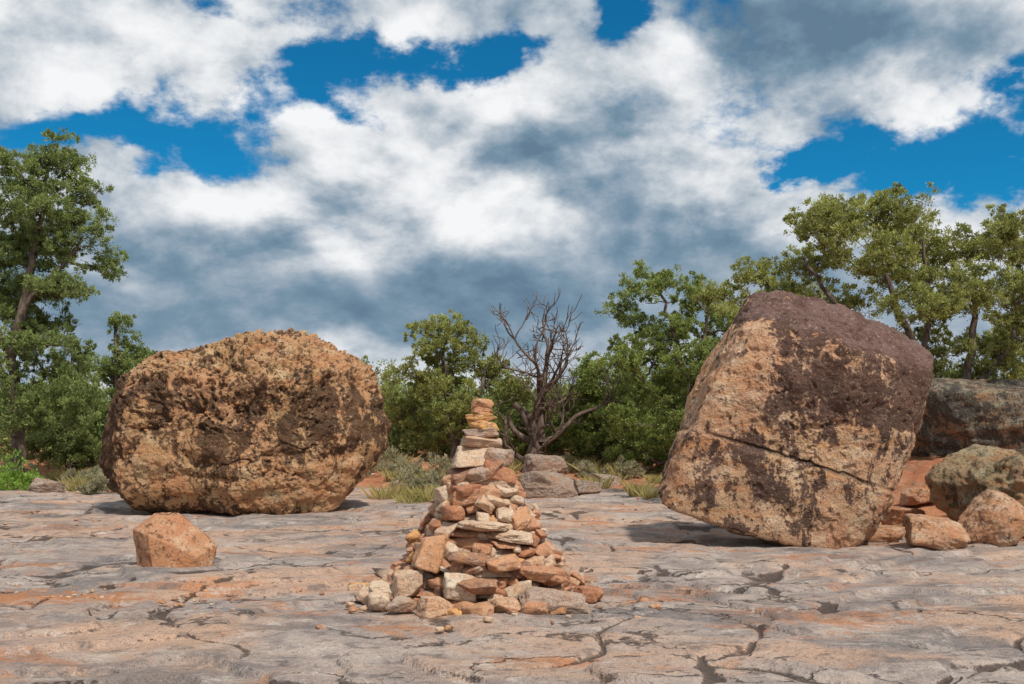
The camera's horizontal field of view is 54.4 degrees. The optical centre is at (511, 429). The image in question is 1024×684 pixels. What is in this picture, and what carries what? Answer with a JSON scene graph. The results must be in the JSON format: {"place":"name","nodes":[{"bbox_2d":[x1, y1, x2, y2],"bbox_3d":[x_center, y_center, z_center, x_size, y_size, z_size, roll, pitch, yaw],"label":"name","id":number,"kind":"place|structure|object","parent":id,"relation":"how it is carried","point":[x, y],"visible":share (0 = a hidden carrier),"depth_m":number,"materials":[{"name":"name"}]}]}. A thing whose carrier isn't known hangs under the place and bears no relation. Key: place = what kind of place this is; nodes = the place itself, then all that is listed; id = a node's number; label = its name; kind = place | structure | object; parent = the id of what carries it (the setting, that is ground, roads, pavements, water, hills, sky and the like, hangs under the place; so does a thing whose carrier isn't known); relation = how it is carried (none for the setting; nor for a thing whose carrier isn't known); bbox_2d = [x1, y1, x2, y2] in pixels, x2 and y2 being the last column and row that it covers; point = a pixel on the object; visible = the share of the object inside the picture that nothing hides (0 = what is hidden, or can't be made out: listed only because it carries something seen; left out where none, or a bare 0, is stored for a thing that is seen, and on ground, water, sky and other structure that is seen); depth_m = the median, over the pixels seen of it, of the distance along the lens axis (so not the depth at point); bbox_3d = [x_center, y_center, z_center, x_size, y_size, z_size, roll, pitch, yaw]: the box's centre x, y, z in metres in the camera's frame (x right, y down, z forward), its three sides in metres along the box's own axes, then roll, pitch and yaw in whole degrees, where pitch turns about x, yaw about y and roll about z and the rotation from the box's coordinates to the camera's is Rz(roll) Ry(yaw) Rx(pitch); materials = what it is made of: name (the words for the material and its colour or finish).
{"place":"outdoors","nodes":[
{"label":"outdoors","id":0,"kind":"place"},
{"bbox_2d":[0,438,1023,683],"bbox_3d":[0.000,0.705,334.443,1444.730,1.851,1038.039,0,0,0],"label":"ground","id":1,"kind":"structure","parent":0,"point":[878,612],"depth_m":8.34,"materials":[{"name":"stone"}]},
{"bbox_2d":[0,454,37,473],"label":"sagebrush","id":2,"kind":"object","parent":1,"relation":"on","point":[26,469],"visible":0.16,"depth_m":26.94,"materials":[{"name":"green plant"}]},
{"bbox_2d":[0,449,48,490],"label":"green shrub","id":3,"kind":"object","parent":1,"relation":"on","point":[15,479],"visible":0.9,"depth_m":24.09,"materials":[{"name":"green plant"}]},
{"bbox_2d":[29,477,66,492],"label":"rock","id":4,"kind":"object","parent":1,"relation":"on","point":[40,485],"visible":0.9,"depth_m":23.77,"materials":[{"name":"stone"}]},
{"bbox_2d":[0,127,128,474],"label":"juniper tree","id":5,"kind":"object","parent":1,"relation":"on","point":[30,323],"visible":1,"depth_m":25.86,"materials":[{"name":"green plant"}]},
{"bbox_2d":[25,334,106,472],"bbox_3d":[-14.199,-0.782,31.905,3.456,4.592,2.717,0,0,0],"label":"pinyon tree","id":6,"kind":"object","parent":1,"relation":"on","point":[54,441],"visible":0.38,"depth_m":31.45,"materials":[{"name":"green plant"}]},
{"bbox_2d":[61,466,101,482],"bbox_3d":[-11.338,1.267,26.344,1.282,0.636,1.335,0,0,0],"label":"sagebrush","id":7,"kind":"object","parent":1,"relation":"on","point":[82,472],"visible":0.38,"depth_m":26.25,"materials":[{"name":"green plant"}]},
{"bbox_2d":[75,472,109,494],"bbox_3d":[-9.893,1.276,23.603,1.056,0.583,0.800,0,0,41],"label":"sagebrush","id":8,"kind":"object","parent":1,"relation":"on","point":[99,482],"visible":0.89,"depth_m":23.47,"materials":[{"name":"green plant"}]},
{"bbox_2d":[85,464,105,479],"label":"sagebrush","id":9,"kind":"object","parent":1,"relation":"on","point":[97,470],"visible":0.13,"depth_m":25.22,"materials":[{"name":"green plant"}]},
{"bbox_2d":[69,311,157,468],"bbox_3d":[-12.024,-1.103,30.927,3.362,5.327,3.111,0,0,0],"label":"pinyon tree","id":10,"kind":"object","parent":1,"relation":"on","point":[118,364],"visible":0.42,"depth_m":30.73,"materials":[{"name":"green plant"}]},
{"bbox_2d":[133,512,216,567],"bbox_3d":[-3.616,1.258,10.684,0.859,0.734,0.767,0,0,0],"label":"rock","id":11,"kind":"object","parent":1,"relation":"on","point":[172,540],"visible":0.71,"depth_m":10.52,"materials":[{"name":"orange stone"}]},
{"bbox_2d":[98,328,391,515],"bbox_3d":[-4.968,-0.157,18.689,5.450,3.614,3.421,0,0,0],"label":"boulder","id":12,"kind":"object","parent":1,"relation":"on","point":[279,422],"visible":0.97,"depth_m":17.37,"materials":[{"name":"beige stone"}]},
{"bbox_2d":[366,463,385,475],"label":"sagebrush","id":13,"kind":"object","parent":1,"relation":"on","point":[368,474],"visible":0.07,"depth_m":27.93,"materials":[{"name":"green plant"}]},
{"bbox_2d":[371,444,411,472],"bbox_3d":[-3.461,0.896,27.042,1.355,1.041,1.570,0,0,-25],"label":"sagebrush","id":14,"kind":"object","parent":1,"relation":"on","point":[401,459],"visible":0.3,"depth_m":26.78,"materials":[{"name":"green plant"}]},
{"bbox_2d":[379,454,423,481],"bbox_3d":[-2.848,1.018,25.507,1.520,0.885,1.046,0,0,31],"label":"sagebrush","id":15,"kind":"object","parent":1,"relation":"on","point":[394,460],"visible":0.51,"depth_m":25.51,"materials":[{"name":"green plant"}]},
{"bbox_2d":[388,465,440,487],"bbox_3d":[-2.215,1.166,23.461,1.492,0.722,1.228,0,0,-16],"label":"sagebrush","id":16,"kind":"object","parent":1,"relation":"on","point":[415,471],"visible":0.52,"depth_m":23.36,"materials":[{"name":"green plant"}]},
{"bbox_2d":[405,477,439,490],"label":"sagebrush","id":17,"kind":"object","parent":1,"relation":"on","point":[417,481],"visible":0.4,"depth_m":22.27,"materials":[{"name":"green plant"}]},
{"bbox_2d":[430,470,447,485],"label":"sagebrush","id":18,"kind":"object","parent":1,"relation":"on","point":[435,480],"visible":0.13,"depth_m":22.84,"materials":[{"name":"green plant"}]},
{"bbox_2d":[426,450,452,475],"bbox_3d":[-1.565,0.969,24.959,1.291,0.977,0.939,0,0,19],"label":"sagebrush","id":19,"kind":"object","parent":1,"relation":"on","point":[440,462],"visible":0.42,"depth_m":24.97,"materials":[{"name":"green plant"}]},
{"bbox_2d":[379,308,533,461],"bbox_3d":[-1.762,-1.283,30.074,4.872,4.804,3.031,0,0,0],"label":"juniper tree","id":20,"kind":"object","parent":1,"relation":"on","point":[447,381],"visible":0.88,"depth_m":29.88,"materials":[{"name":"green plant"}]},
{"bbox_2d":[347,398,603,617],"bbox_3d":[-0.354,0.653,9.285,2.436,1.897,2.549,0,0,0],"label":"stone cairn","id":21,"kind":"object","parent":1,"relation":"on","point":[478,543],"visible":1,"depth_m":8.71,"materials":[{"name":"beige stone"}]},
{"bbox_2d":[0,329,992,468],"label":"distant trees","id":22,"kind":"object","parent":1,"relation":"on","point":[395,435],"visible":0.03,"depth_m":33.06,"materials":[{"name":"green plant"}]},
{"bbox_2d":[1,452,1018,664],"bbox_3d":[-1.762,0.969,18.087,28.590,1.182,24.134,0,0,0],"label":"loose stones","id":23,"kind":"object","parent":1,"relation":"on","point":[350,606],"visible":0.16,"depth_m":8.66,"materials":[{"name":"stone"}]},
{"bbox_2d":[492,382,571,455],"bbox_3d":[0.629,-0.260,32.686,4.161,2.824,2.942,0,0,0],"label":"juniper tree","id":24,"kind":"object","parent":1,"relation":"on","point":[520,446],"visible":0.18,"depth_m":32.10,"materials":[{"name":"green plant"}]},
{"bbox_2d":[522,454,567,474],"bbox_3d":[0.844,1.027,26.056,1.219,0.802,0.995,0,0,-15],"label":"rock","id":25,"kind":"object","parent":1,"relation":"on","point":[545,463],"visible":0.52,"depth_m":25.63,"materials":[{"name":"stone"}]},
{"bbox_2d":[518,471,577,498],"bbox_3d":[0.782,1.225,21.981,1.357,0.674,0.875,0,0,0],"label":"rock","id":26,"kind":"object","parent":1,"relation":"on","point":[536,484],"visible":0.76,"depth_m":21.65,"materials":[{"name":"stone"}]},
{"bbox_2d":[489,287,623,471],"bbox_3d":[0.961,-1.288,27.632,2.916,5.182,5.022,0,0,33],"label":"dead tree","id":27,"kind":"object","parent":1,"relation":"on","point":[536,440],"visible":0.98,"depth_m":27.85,"materials":[{"name":"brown wood"}]},
{"bbox_2d":[561,452,579,472],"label":"sagebrush","id":28,"kind":"object","parent":1,"relation":"on","point":[576,463],"visible":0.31,"depth_m":27.80,"materials":[{"name":"green plant"}]},
{"bbox_2d":[573,479,602,493],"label":"rock","id":29,"kind":"object","parent":1,"relation":"on","point":[586,487],"visible":0.94,"depth_m":22.77,"materials":[{"name":"stone"}]},
{"bbox_2d":[573,460,609,479],"bbox_3d":[2.043,1.066,25.434,0.991,0.689,0.900,0,0,0],"label":"sagebrush","id":30,"kind":"object","parent":1,"relation":"on","point":[581,467],"visible":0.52,"depth_m":25.42,"materials":[{"name":"green plant"}]},
{"bbox_2d":[532,350,667,463],"bbox_3d":[2.729,-0.578,30.431,4.235,3.769,2.491,0,0,0],"label":"juniper tree","id":31,"kind":"object","parent":1,"relation":"on","point":[588,389],"visible":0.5,"depth_m":30.12,"materials":[{"name":"green plant"}]},
{"bbox_2d":[587,474,619,486],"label":"rock","id":32,"kind":"object","parent":1,"relation":"on","point":[615,481],"visible":0.58,"depth_m":24.43,"materials":[{"name":"stone"}]},
{"bbox_2d":[611,455,645,479],"bbox_3d":[3.074,0.974,26.382,1.019,0.752,1.107,0,0,0],"label":"sagebrush","id":33,"kind":"object","parent":1,"relation":"on","point":[627,467],"visible":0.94,"depth_m":26.22,"materials":[{"name":"green plant"}]},
{"bbox_2d":[592,258,733,474],"bbox_3d":[4.462,-1.630,26.829,4.571,6.067,2.799,0,0,16],"label":"juniper tree","id":34,"kind":"object","parent":1,"relation":"on","point":[681,376],"visible":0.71,"depth_m":26.82,"materials":[{"name":"green plant"}]},
{"bbox_2d":[676,285,834,406],"bbox_3d":[7.912,-1.942,29.009,6.286,4.724,3.515,0,0,0],"label":"juniper tree","id":35,"kind":"object","parent":1,"relation":"on","point":[823,296],"depth_m":29.13,"materials":[{"name":"green plant"}]},
{"bbox_2d":[657,290,933,548],"bbox_3d":[3.771,-0.137,13.396,3.760,3.595,2.274,0,0,0],"label":"boulder","id":36,"kind":"object","parent":1,"relation":"on","point":[801,422],"visible":0.98,"depth_m":12.42,"materials":[{"name":"stone"}]},
{"bbox_2d":[692,182,1023,379],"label":"juniper tree","id":37,"kind":"object","parent":1,"relation":"on","point":[944,302],"visible":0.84,"depth_m":19.77,"materials":[{"name":"green plant"}]},
{"bbox_2d":[866,525,905,542],"bbox_3d":[4.962,1.420,13.392,0.685,0.278,0.395,0,0,-20],"label":"rock","id":38,"kind":"object","parent":1,"relation":"on","point":[888,533],"visible":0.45,"depth_m":13.23,"materials":[{"name":"stone"}]},
{"bbox_2d":[881,507,925,526],"bbox_3d":[5.924,1.337,15.175,0.724,0.329,0.525,0,0,-35],"label":"rock","id":39,"kind":"object","parent":1,"relation":"on","point":[894,516],"visible":0.48,"depth_m":14.96,"materials":[{"name":"stone"}]},
{"bbox_2d":[899,488,930,505],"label":"rock","id":40,"kind":"object","parent":1,"relation":"on","point":[912,496],"visible":0.87,"depth_m":16.25,"materials":[{"name":"stone"}]},
{"bbox_2d":[904,513,970,550],"bbox_3d":[5.292,1.328,12.447,0.849,0.540,0.648,0,0,0],"label":"rock","id":41,"kind":"object","parent":1,"relation":"on","point":[938,533],"visible":0.84,"depth_m":12.21,"materials":[{"name":"stone"}]},
{"bbox_2d":[910,378,1023,456],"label":"rock","id":42,"kind":"object","parent":1,"relation":"on","point":[959,414],"visible":0.41,"depth_m":18.27,"materials":[{"name":"stone"}]},
{"bbox_2d":[925,444,1023,538],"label":"rock","id":43,"kind":"object","parent":1,"relation":"on","point":[958,482],"visible":0.51,"depth_m":14.31,"materials":[{"name":"stone"}]},
{"bbox_2d":[957,489,1023,546],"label":"rock","id":44,"kind":"object","parent":1,"relation":"on","point":[989,516],"visible":0.77,"depth_m":12.79,"materials":[{"name":"stone"}]},
{"bbox_2d":[981,213,1023,379],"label":"juniper tree","id":45,"kind":"object","parent":1,"relation":"on","point":[1004,297],"visible":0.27,"depth_m":23.87,"materials":[{"name":"green plant"}]},
{"bbox_2d":[0,0,1023,428],"label":"sky","id":46,"kind":"structure","parent":0,"point":[348,173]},
{"bbox_2d":[5,453,1023,532],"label":"dry grass","id":47,"kind":"structure","parent":0,"point":[402,495],"depth_m":23.62,"materials":[{"name":"green plant"}]}
]}

